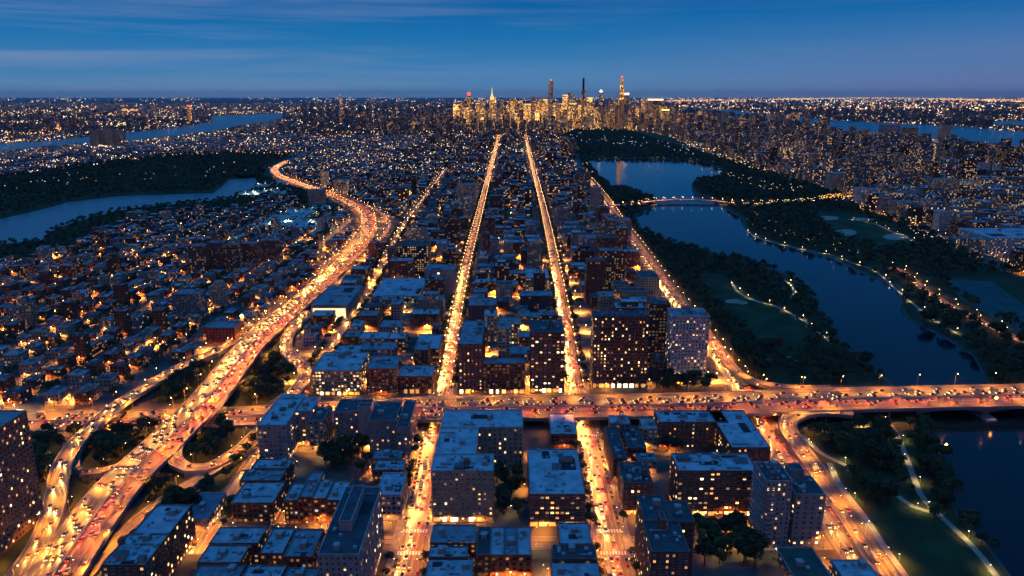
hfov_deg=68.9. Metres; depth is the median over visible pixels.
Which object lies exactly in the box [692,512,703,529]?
tree
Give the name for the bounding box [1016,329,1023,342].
tree
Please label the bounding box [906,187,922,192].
apartment house
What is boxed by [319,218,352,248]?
street
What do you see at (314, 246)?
row house
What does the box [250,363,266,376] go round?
tree
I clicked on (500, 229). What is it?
apartment house
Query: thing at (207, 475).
tree
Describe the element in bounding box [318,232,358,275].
ramp
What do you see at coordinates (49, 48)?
sky
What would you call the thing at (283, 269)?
row house
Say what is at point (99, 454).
tree
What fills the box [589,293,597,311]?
apartment house
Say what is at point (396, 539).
pavement
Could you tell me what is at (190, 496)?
tree
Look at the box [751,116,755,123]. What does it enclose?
tower block
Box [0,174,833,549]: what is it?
side streets
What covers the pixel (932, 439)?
tree
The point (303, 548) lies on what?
flat roof house
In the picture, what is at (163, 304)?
row house
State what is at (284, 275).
row house
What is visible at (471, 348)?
avenue corner tower
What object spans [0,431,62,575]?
verge
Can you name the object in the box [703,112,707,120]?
tower block
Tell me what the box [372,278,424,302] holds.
white roof warehouse
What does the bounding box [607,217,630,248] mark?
grey twin block
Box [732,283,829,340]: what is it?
meadow path
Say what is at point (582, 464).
tree
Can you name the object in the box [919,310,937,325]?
tree
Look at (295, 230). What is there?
apartment house
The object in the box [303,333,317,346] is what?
row house
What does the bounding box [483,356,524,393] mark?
link block
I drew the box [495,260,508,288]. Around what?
apartment house
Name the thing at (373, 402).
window
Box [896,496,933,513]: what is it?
fork path
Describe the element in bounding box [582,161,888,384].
park bank
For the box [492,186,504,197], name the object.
apartment house
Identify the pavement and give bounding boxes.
[383,175,638,575]
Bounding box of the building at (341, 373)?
[311,351,368,394]
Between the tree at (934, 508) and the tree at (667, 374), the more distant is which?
the tree at (667, 374)
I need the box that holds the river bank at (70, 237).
[0,188,265,257]
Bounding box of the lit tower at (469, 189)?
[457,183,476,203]
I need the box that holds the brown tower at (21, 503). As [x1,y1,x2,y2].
[0,410,43,555]
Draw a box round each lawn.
[699,273,808,352]
[875,497,985,575]
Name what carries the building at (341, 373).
on the ground at (308, 462)
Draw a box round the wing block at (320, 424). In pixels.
[308,407,332,450]
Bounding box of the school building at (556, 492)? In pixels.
[527,448,585,525]
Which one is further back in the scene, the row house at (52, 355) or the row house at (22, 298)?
the row house at (22, 298)
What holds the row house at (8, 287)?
on the ground at (308, 462)
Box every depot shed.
[236,190,265,196]
[256,181,288,188]
[261,215,308,228]
[263,187,295,195]
[286,209,317,214]
[296,219,327,230]
[308,205,336,213]
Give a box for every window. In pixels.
[154,508,195,575]
[292,400,319,443]
[336,402,417,455]
[359,356,368,392]
[361,490,383,575]
[433,429,521,514]
[552,334,563,390]
[590,316,647,385]
[634,509,691,575]
[656,422,729,452]
[665,310,708,377]
[668,461,751,513]
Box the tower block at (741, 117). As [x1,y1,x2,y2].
[737,115,746,121]
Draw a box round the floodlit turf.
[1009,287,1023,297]
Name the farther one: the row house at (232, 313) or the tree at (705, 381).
the row house at (232, 313)
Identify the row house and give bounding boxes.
[0,260,14,267]
[0,268,9,275]
[0,275,13,285]
[0,282,19,293]
[0,295,11,304]
[0,302,11,315]
[0,316,10,330]
[0,331,5,341]
[0,345,11,360]
[0,374,15,394]
[1,386,32,404]
[3,320,25,334]
[3,348,29,365]
[7,291,21,301]
[9,280,23,288]
[17,333,33,345]
[18,288,32,295]
[18,295,37,303]
[18,356,45,377]
[22,374,45,392]
[24,258,39,265]
[25,342,46,354]
[26,273,39,283]
[29,326,49,339]
[31,283,45,287]
[32,287,47,299]
[35,263,49,271]
[37,307,54,319]
[39,259,54,268]
[41,332,59,345]
[43,386,70,404]
[44,284,60,293]
[44,348,66,363]
[45,294,63,306]
[45,365,66,378]
[46,315,63,330]
[50,302,61,310]
[53,257,65,264]
[56,277,71,288]
[56,321,75,337]
[56,353,77,371]
[60,286,79,299]
[67,369,91,388]
[69,319,82,331]
[71,274,86,283]
[72,289,91,302]
[73,387,94,404]
[74,284,85,288]
[77,252,90,261]
[77,282,92,288]
[78,302,94,314]
[82,269,95,276]
[83,261,92,270]
[83,311,100,323]
[83,359,105,378]
[83,384,101,399]
[84,332,96,339]
[86,276,97,285]
[87,258,97,265]
[90,340,102,356]
[91,283,107,294]
[92,264,106,272]
[94,373,120,389]
[95,293,113,306]
[95,305,113,315]
[97,334,113,347]
[99,317,114,331]
[102,299,118,309]
[102,350,121,365]
[103,327,122,340]
[109,347,125,359]
[109,360,130,379]
[110,276,120,285]
[113,271,127,279]
[119,337,138,354]
[120,255,127,263]
[121,263,130,271]
[123,306,136,314]
[124,352,145,369]
[126,282,134,288]
[127,258,139,268]
[127,269,138,277]
[129,288,138,301]
[130,279,145,287]
[131,313,144,328]
[134,331,153,345]
[135,265,148,269]
[135,285,148,295]
[137,254,149,264]
[137,346,153,360]
[141,309,151,318]
[142,326,161,340]
[143,284,155,290]
[146,252,157,260]
[146,290,164,304]
[149,269,159,278]
[151,275,166,286]
[151,301,169,310]
[153,247,166,256]
[155,256,167,264]
[157,286,171,297]
[158,329,177,345]
[161,297,172,307]
[162,242,175,253]
[167,312,179,323]
[167,316,173,328]
[168,268,180,278]
[168,283,184,292]
[171,347,191,361]
[172,322,189,335]
[176,245,187,253]
[177,262,189,273]
[177,275,191,284]
[178,237,189,244]
[179,252,188,262]
[181,284,196,288]
[184,342,198,354]
[185,314,200,326]
[191,279,203,286]
[195,278,206,286]
[202,272,215,282]
[203,323,209,336]
[206,231,216,239]
[206,291,211,302]
[211,269,224,278]
[213,317,228,320]
[221,275,234,286]
[223,308,238,319]
[227,272,240,281]
[228,237,239,241]
[228,290,235,301]
[229,285,243,295]
[233,282,245,291]
[234,269,245,278]
[240,266,251,273]
[240,311,246,319]
[241,293,255,306]
[242,263,253,270]
[243,311,258,326]
[244,273,256,284]
[250,285,264,299]
[252,268,265,278]
[254,299,265,308]
[259,304,270,314]
[260,262,271,272]
[260,285,269,291]
[260,292,272,303]
[262,278,273,289]
[267,259,276,268]
[267,290,276,298]
[269,272,282,284]
[272,283,283,290]
[277,230,286,236]
[277,287,287,298]
[278,267,288,276]
[278,280,288,289]
[282,272,286,279]
[284,483,306,523]
[285,266,294,270]
[286,237,293,246]
[288,244,297,251]
[288,261,297,269]
[288,270,296,278]
[288,278,298,289]
[293,258,303,264]
[294,276,303,285]
[295,255,304,261]
[297,264,306,271]
[298,271,309,281]
[298,471,324,520]
[299,251,309,261]
[303,324,314,332]
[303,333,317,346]
[306,249,315,255]
[307,265,316,273]
[310,243,318,251]
[310,325,321,339]
[312,480,333,521]
[317,322,327,332]
[326,481,350,523]
[341,278,358,284]
[343,330,361,344]
[350,319,364,331]
[360,261,368,265]
[364,302,383,319]
[370,296,380,301]
[388,332,407,352]
[400,313,411,329]
[425,558,473,575]
[428,545,467,559]
[430,524,476,566]
[432,323,441,333]
[472,293,484,297]
[473,287,487,296]
[474,279,485,287]
[476,526,490,575]
[486,275,495,295]
[487,253,490,262]
[490,526,503,575]
[504,227,514,235]
[504,526,516,575]
[506,220,513,227]
[512,280,517,295]
[514,305,527,316]
[517,526,531,575]
[519,207,524,213]
[520,309,529,329]
[528,220,535,230]
[557,229,561,237]
[563,231,567,245]
[576,226,586,234]
[577,265,584,281]
[578,213,582,220]
[580,281,584,295]
[612,281,629,295]
[624,268,635,281]
[629,296,645,305]
[650,353,667,378]
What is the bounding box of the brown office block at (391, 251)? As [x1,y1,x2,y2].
[387,245,396,276]
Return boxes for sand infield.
[725,299,740,302]
[821,216,837,219]
[836,229,856,235]
[852,218,873,220]
[883,234,908,239]
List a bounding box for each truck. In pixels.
[59,468,64,477]
[83,496,92,506]
[115,495,124,503]
[116,480,125,489]
[132,450,144,455]
[132,468,142,476]
[138,451,147,460]
[158,445,166,452]
[419,481,423,491]
[421,470,425,479]
[423,461,426,469]
[776,454,782,462]
[810,463,817,472]
[828,496,835,503]
[869,551,879,563]
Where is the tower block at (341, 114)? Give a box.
[339,110,344,124]
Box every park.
[0,153,295,218]
[576,131,1023,383]
[797,413,1006,575]
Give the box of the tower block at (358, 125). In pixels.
[356,122,360,130]
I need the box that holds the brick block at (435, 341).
[414,334,442,364]
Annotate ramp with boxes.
[4,299,290,575]
[86,439,258,575]
[168,426,257,477]
[270,311,311,404]
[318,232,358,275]
[366,205,390,240]
[778,411,901,575]
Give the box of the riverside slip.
[709,341,833,389]
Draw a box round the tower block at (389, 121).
[386,119,392,131]
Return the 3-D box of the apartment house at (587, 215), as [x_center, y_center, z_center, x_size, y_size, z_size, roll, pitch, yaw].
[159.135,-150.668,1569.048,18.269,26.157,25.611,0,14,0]
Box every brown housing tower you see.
[188,243,210,272]
[206,240,227,270]
[224,242,243,271]
[242,241,261,267]
[258,238,282,262]
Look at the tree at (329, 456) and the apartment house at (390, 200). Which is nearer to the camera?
the tree at (329, 456)
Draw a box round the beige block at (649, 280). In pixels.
[635,270,659,296]
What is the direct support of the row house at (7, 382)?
on the ground at (308, 462)
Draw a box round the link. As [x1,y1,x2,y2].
[79,463,116,478]
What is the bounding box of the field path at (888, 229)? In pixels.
[852,219,913,240]
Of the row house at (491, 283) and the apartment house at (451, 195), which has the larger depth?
the apartment house at (451, 195)
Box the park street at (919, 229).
[831,198,1002,256]
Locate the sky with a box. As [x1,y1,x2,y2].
[0,0,1023,97]
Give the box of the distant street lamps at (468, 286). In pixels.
[4,134,1023,575]
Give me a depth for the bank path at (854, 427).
602.55 m
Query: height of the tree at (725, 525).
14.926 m
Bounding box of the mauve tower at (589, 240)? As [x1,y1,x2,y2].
[579,235,595,257]
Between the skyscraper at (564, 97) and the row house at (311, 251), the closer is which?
the row house at (311, 251)
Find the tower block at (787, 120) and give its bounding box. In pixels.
[784,118,791,123]
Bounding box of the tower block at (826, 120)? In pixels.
[824,118,829,126]
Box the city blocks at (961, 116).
[0,101,1023,142]
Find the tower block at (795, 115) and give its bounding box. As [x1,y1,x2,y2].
[790,112,798,119]
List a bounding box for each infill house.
[604,427,626,482]
[608,414,629,436]
[621,425,645,461]
[635,453,656,472]
[639,418,657,448]
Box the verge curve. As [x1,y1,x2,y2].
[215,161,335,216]
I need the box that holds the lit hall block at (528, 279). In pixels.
[525,269,548,289]
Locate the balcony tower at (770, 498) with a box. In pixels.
[748,460,792,549]
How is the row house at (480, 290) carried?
on the ground at (308, 462)
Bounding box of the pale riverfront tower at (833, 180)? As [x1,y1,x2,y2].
[824,172,855,192]
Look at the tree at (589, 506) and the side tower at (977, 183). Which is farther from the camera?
the side tower at (977, 183)
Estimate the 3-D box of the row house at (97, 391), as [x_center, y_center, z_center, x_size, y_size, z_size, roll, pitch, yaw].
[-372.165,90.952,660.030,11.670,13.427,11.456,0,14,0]
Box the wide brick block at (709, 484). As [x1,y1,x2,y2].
[668,452,753,515]
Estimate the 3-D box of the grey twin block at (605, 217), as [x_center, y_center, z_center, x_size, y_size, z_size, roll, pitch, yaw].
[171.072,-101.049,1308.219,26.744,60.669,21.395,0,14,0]
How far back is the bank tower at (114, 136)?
3993.11 m
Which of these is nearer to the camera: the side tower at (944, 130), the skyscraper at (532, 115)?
the side tower at (944, 130)
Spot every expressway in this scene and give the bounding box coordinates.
[23,151,376,575]
[27,384,1023,431]
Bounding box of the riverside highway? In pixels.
[573,160,863,558]
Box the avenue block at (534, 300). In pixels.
[520,290,552,311]
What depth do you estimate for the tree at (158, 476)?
496.94 m
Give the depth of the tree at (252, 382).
668.48 m
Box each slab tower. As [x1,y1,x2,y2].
[317,485,383,575]
[665,306,709,379]
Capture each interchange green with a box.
[67,431,145,514]
[96,428,252,575]
[149,353,225,403]
[223,330,296,406]
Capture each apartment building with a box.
[334,398,417,463]
[431,409,522,521]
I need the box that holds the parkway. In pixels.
[891,267,1023,342]
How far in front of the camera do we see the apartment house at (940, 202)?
1662.39 m
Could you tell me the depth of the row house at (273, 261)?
1152.64 m
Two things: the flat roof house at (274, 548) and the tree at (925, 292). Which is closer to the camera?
the flat roof house at (274, 548)
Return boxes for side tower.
[721,112,726,122]
[785,463,825,545]
[853,188,879,204]
[876,195,894,211]
[878,124,900,132]
[888,200,915,218]
[901,127,917,134]
[913,198,935,206]
[925,178,959,192]
[932,209,953,229]
[937,125,951,138]
[952,212,975,219]
[958,179,981,186]
[978,162,990,169]
[992,163,1001,169]
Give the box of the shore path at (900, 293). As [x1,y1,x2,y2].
[746,230,968,340]
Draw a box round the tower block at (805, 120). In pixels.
[802,117,810,123]
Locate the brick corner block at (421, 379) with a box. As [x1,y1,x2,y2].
[397,365,435,393]
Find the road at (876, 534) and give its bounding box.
[826,462,908,575]
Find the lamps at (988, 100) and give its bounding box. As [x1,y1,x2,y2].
[0,95,1022,300]
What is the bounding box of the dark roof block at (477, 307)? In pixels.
[468,298,494,319]
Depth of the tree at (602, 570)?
413.01 m
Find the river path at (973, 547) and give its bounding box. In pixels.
[879,414,999,575]
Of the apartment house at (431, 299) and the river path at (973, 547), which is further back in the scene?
the apartment house at (431, 299)
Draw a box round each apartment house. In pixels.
[6,300,20,320]
[18,259,35,279]
[19,296,38,327]
[36,245,52,261]
[39,270,54,285]
[60,261,78,276]
[61,299,79,321]
[67,253,83,273]
[72,328,91,360]
[93,230,104,243]
[97,273,111,289]
[104,251,118,260]
[106,253,121,277]
[112,279,129,305]
[113,304,132,335]
[125,209,145,219]
[136,270,150,283]
[152,303,168,331]
[162,210,171,220]
[173,214,183,223]
[194,203,203,217]
[211,280,228,306]
[217,229,227,239]
[227,214,236,227]
[270,216,280,232]
[276,231,285,249]
[291,226,300,240]
[310,310,335,329]
[317,217,324,229]
[335,345,361,351]
[342,274,364,284]
[351,265,370,281]
[358,309,380,329]
[358,332,390,344]
[360,341,397,361]
[368,237,378,258]
[379,295,404,311]
[380,320,403,331]
[385,197,398,205]
[389,255,414,277]
[390,296,402,319]
[396,202,406,212]
[405,176,410,183]
[408,170,417,175]
[409,196,416,203]
[411,307,440,329]
[414,341,430,364]
[418,291,444,320]
[423,220,437,228]
[423,227,436,231]
[425,214,437,220]
[425,274,444,294]
[430,238,448,249]
[431,229,444,238]
[436,195,444,210]
[436,241,446,258]
[441,191,448,198]
[442,247,458,264]
[443,209,450,218]
[447,182,456,189]
[447,199,452,205]
[447,243,454,246]
[449,193,455,198]
[450,202,461,208]
[451,177,460,182]
[451,205,462,217]
[453,195,460,201]
[459,216,468,230]
[470,175,477,185]
[476,267,494,279]
[477,261,493,269]
[478,252,487,262]
[484,307,497,341]
[485,321,487,352]
[487,297,509,311]
[488,208,498,214]
[488,215,503,223]
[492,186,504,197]
[495,253,511,261]
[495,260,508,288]
[496,226,510,233]
[497,260,518,269]
[497,281,512,303]
[501,185,509,197]
[502,253,516,259]
[502,256,514,269]
[504,198,509,205]
[504,233,513,239]
[504,238,512,252]
[505,161,513,170]
[505,178,513,186]
[509,218,523,226]
[509,228,524,237]
[509,269,524,288]
[510,346,529,365]
[511,214,525,218]
[513,240,523,258]
[516,194,523,202]
[517,169,525,180]
[517,200,523,213]
[519,331,529,345]
[520,188,524,200]
[521,247,542,269]
[525,223,534,233]
[530,312,537,319]
[538,307,554,319]
[545,171,555,183]
[547,182,559,197]
[555,191,564,198]
[555,199,566,208]
[560,176,571,187]
[562,223,576,239]
[564,185,574,191]
[564,220,578,225]
[565,166,573,173]
[566,232,570,249]
[568,193,576,200]
[569,262,584,275]
[570,246,576,258]
[571,185,583,199]
[572,199,583,215]
[572,245,593,262]
[580,203,586,212]
[583,210,592,222]
[586,198,589,209]
[586,219,589,226]
[586,227,592,232]
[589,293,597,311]
[590,215,594,222]
[598,291,613,309]
[613,299,644,309]
[619,287,646,299]
[623,245,640,269]
[769,165,779,173]
[802,171,809,180]
[843,187,852,196]
[874,185,883,189]
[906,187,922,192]
[912,182,918,186]
[930,196,948,202]
[935,199,944,205]
[948,191,955,198]
[948,233,967,248]
[949,218,966,235]
[956,190,969,198]
[966,237,985,257]
[975,199,992,201]
[975,208,992,211]
[980,201,993,208]
[989,198,1004,208]
[992,176,1004,183]
[992,211,1012,227]
[995,205,1008,209]
[999,207,1021,213]
[1002,254,1009,263]
[1004,199,1019,207]
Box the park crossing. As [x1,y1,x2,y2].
[608,199,813,205]
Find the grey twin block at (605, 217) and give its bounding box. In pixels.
[602,213,618,234]
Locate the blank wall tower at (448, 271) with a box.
[425,263,456,298]
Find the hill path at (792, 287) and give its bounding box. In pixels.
[784,279,794,299]
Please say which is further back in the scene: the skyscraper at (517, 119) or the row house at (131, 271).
the skyscraper at (517, 119)
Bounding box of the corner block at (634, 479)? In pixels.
[617,462,653,514]
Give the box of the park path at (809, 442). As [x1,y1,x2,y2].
[801,434,875,480]
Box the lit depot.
[311,285,363,318]
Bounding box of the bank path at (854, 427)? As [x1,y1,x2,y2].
[802,426,869,428]
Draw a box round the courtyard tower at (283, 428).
[257,393,320,457]
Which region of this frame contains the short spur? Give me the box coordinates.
[71,443,87,474]
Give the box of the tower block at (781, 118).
[778,115,784,122]
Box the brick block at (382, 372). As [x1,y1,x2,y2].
[366,355,401,394]
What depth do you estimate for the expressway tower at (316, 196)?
1751.52 m
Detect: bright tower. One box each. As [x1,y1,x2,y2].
[320,171,328,187]
[334,178,348,192]
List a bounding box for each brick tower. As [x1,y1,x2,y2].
[590,309,649,387]
[634,494,694,575]
[645,298,669,367]
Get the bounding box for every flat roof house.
[193,564,245,575]
[197,545,251,567]
[209,526,267,562]
[231,481,286,522]
[240,469,287,491]
[242,565,286,575]
[252,458,294,486]
[260,528,295,564]
[283,529,323,568]
[284,567,318,575]
[372,449,403,477]
[373,459,406,485]
[378,472,407,519]
[551,559,600,575]
[552,543,596,562]
[557,522,591,544]
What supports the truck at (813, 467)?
on the riverside ramp at (796, 447)
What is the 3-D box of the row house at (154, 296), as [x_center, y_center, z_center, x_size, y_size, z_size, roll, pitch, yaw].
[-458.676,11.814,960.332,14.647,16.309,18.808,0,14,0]
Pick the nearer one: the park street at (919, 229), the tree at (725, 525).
the tree at (725, 525)
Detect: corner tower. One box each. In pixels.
[458,320,484,393]
[529,319,564,392]
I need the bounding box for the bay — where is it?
[993,121,1023,125]
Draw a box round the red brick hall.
[205,319,244,344]
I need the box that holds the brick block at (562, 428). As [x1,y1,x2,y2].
[548,413,577,447]
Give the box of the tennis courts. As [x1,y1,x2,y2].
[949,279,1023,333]
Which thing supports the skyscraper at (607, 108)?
on the ground at (308, 462)
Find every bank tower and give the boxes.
[89,131,99,145]
[96,129,103,145]
[102,128,112,145]
[111,129,117,144]
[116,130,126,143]
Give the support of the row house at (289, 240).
on the ground at (308, 462)
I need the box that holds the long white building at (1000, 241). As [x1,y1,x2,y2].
[958,228,1023,255]
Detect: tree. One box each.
[31,430,43,441]
[32,440,42,447]
[33,444,46,452]
[34,447,44,453]
[34,452,54,465]
[36,462,47,472]
[37,431,53,446]
[37,469,45,490]
[40,422,54,430]
[51,434,65,449]
[65,421,82,433]
[78,475,91,489]
[88,428,109,446]
[88,439,102,450]
[92,450,106,464]
[94,433,112,449]
[102,438,117,456]
[109,422,121,434]
[113,435,130,455]
[116,420,124,431]
[122,421,134,430]
[125,428,138,443]
[135,415,152,429]
[137,429,151,438]
[144,477,162,494]
[146,472,166,492]
[149,417,161,426]
[157,386,171,402]
[160,380,169,389]
[160,492,174,503]
[162,484,182,500]
[166,372,177,385]
[172,496,182,503]
[173,369,182,377]
[173,380,189,397]
[175,488,202,503]
[178,375,191,383]
[183,368,192,377]
[184,441,206,459]
[188,371,197,383]
[189,361,200,370]
[196,428,209,444]
[196,477,214,491]
[197,433,209,444]
[203,472,213,481]
[206,427,214,435]
[206,435,219,451]
[207,484,218,491]
[214,429,227,444]
[215,413,226,425]
[219,420,232,440]
[220,467,230,480]
[220,503,231,516]
[225,494,234,504]
[228,453,242,464]
[241,378,258,389]
[248,389,256,404]
[248,432,256,442]
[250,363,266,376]
[250,392,258,404]
[255,367,268,376]
[258,382,274,396]
[258,385,268,400]
[259,374,276,383]
[266,384,275,398]
[268,350,281,358]
[268,356,277,371]
[273,351,282,363]
[273,363,286,374]
[282,362,294,377]
[316,446,330,463]
[318,441,327,458]
[323,449,341,467]
[327,440,333,446]
[327,445,340,454]
[331,454,343,470]
[336,433,353,444]
[337,442,354,454]
[342,457,350,469]
[344,452,353,464]
[353,433,368,452]
[355,459,366,475]
[362,451,372,465]
[384,551,393,558]
[407,464,418,471]
[407,471,412,478]
[414,434,423,442]
[421,550,428,562]
[494,461,508,482]
[494,489,510,509]
[495,483,508,491]
[496,495,511,514]
[499,469,510,483]
[504,480,516,493]
[508,475,520,489]
[511,497,527,509]
[512,462,522,476]
[516,475,525,487]
[578,453,583,460]
[580,461,586,471]
[585,502,592,513]
[585,511,597,523]
[592,542,600,551]
[599,566,604,575]
[619,509,627,521]
[631,561,639,575]
[647,370,663,385]
[661,435,673,451]
[662,376,674,389]
[663,367,674,373]
[664,371,671,386]
[668,375,675,390]
[671,372,681,388]
[671,436,683,452]
[679,373,694,384]
[688,370,701,380]
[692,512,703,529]
[693,541,718,565]
[695,516,708,532]
[697,536,704,542]
[698,521,721,537]
[700,376,710,390]
[702,536,712,544]
[706,373,717,385]
[707,515,719,523]
[708,533,733,557]
[713,549,726,563]
[717,514,736,533]
[724,512,736,530]
[728,529,748,554]
[731,338,743,353]
[731,509,748,520]
[732,522,747,534]
[734,541,758,562]
[735,343,749,358]
[736,515,746,524]
[743,525,759,543]
[747,533,769,548]
[748,538,763,566]
[757,340,773,351]
[767,337,777,352]
[772,336,784,350]
[807,422,821,437]
[810,324,822,334]
[820,423,834,437]
[820,432,828,447]
[828,335,836,344]
[828,365,845,379]
[828,426,845,444]
[830,433,843,450]
[845,463,861,479]
[851,413,867,430]
[853,430,867,437]
[858,350,874,365]
[859,484,878,501]
[863,426,882,439]
[865,364,873,376]
[869,444,895,466]
[871,414,881,424]
[873,416,891,428]
[873,480,899,505]
[880,424,891,440]
[884,442,900,460]
[885,426,898,440]
[888,450,906,461]
[890,457,904,469]
[893,469,906,488]
[894,438,903,444]
[914,424,930,432]
[915,414,935,428]
[917,290,928,302]
[917,420,929,429]
[918,429,939,440]
[918,453,937,473]
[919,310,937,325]
[920,444,937,453]
[924,420,940,429]
[926,435,940,443]
[928,453,945,460]
[928,456,951,469]
[928,502,944,517]
[929,306,940,321]
[929,465,954,476]
[930,443,940,451]
[930,486,953,503]
[934,472,952,481]
[937,444,952,456]
[940,315,961,331]
[941,478,963,491]
[949,477,963,486]
[954,309,965,322]
[957,508,981,529]
[971,328,987,338]
[974,532,991,544]
[986,368,1006,383]
[989,322,1008,337]
[999,332,1013,340]
[1014,343,1023,349]
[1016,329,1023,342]
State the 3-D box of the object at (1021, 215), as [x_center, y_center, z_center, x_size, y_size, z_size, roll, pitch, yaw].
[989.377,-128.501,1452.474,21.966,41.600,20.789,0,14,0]
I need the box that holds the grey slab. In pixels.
[172,288,207,318]
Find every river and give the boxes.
[0,113,282,150]
[0,178,257,243]
[680,106,1023,146]
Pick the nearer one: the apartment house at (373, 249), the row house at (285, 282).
the row house at (285, 282)
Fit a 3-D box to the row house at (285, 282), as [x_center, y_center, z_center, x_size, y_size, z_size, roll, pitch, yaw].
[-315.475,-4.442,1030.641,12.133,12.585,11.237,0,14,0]
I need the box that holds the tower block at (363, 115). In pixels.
[360,111,366,120]
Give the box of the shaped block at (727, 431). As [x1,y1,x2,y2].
[654,405,770,462]
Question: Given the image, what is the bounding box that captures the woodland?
[0,127,1023,575]
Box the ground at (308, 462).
[0,98,1023,575]
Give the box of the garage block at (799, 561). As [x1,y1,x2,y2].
[775,547,830,575]
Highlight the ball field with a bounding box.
[816,211,912,248]
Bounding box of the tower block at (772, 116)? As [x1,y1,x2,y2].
[768,113,775,120]
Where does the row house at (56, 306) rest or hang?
on the ground at (308, 462)
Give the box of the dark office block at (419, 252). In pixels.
[395,240,431,275]
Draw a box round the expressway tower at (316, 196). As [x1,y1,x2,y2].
[307,188,326,205]
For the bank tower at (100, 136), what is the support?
on the ground at (308, 462)
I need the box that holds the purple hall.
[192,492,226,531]
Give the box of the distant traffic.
[17,144,1023,575]
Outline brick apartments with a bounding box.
[101,504,196,575]
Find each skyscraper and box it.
[187,105,191,121]
[339,94,341,109]
[453,104,458,115]
[454,109,459,118]
[459,103,463,116]
[464,108,468,123]
[467,92,470,109]
[469,111,473,128]
[474,112,481,127]
[478,101,484,117]
[488,93,495,129]
[500,100,504,114]
[500,111,502,127]
[509,99,515,114]
[510,101,514,123]
[515,105,519,116]
[515,117,519,128]
[516,101,522,109]
[523,104,530,130]
[531,97,534,109]
[531,110,534,119]
[535,106,539,120]
[538,102,547,126]
[548,80,552,129]
[555,108,559,129]
[561,103,565,115]
[561,110,566,129]
[562,95,567,102]
[566,106,573,128]
[567,93,570,105]
[569,105,575,119]
[574,116,580,128]
[575,100,580,108]
[578,105,585,117]
[581,78,584,127]
[583,116,586,128]
[589,102,594,127]
[593,106,597,128]
[598,106,604,127]
[598,110,600,127]
[599,90,602,105]
[605,106,609,113]
[605,112,609,127]
[611,112,613,128]
[614,105,618,128]
[618,76,623,129]
[623,104,628,119]
[624,93,628,103]
[627,118,632,129]
[628,103,632,117]
[634,106,639,125]
[641,101,645,118]
[643,114,650,130]
[647,99,663,116]
[658,106,667,117]
[661,109,669,125]
[668,107,674,118]
[676,111,680,122]
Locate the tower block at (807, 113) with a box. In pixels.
[804,109,810,116]
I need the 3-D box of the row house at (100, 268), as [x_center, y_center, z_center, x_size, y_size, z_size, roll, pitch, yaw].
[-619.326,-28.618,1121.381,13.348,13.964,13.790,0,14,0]
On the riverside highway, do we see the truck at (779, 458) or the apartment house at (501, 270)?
the truck at (779, 458)
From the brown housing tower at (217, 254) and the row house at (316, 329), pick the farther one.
the brown housing tower at (217, 254)
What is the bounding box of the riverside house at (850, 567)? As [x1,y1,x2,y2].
[829,559,877,575]
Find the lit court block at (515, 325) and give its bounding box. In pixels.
[499,317,520,343]
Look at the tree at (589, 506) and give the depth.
472.69 m
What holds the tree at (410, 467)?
on the ground at (308, 462)
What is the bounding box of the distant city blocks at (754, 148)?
[0,122,1023,374]
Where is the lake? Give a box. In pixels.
[588,158,1023,575]
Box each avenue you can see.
[187,170,445,554]
[391,136,499,575]
[524,132,631,575]

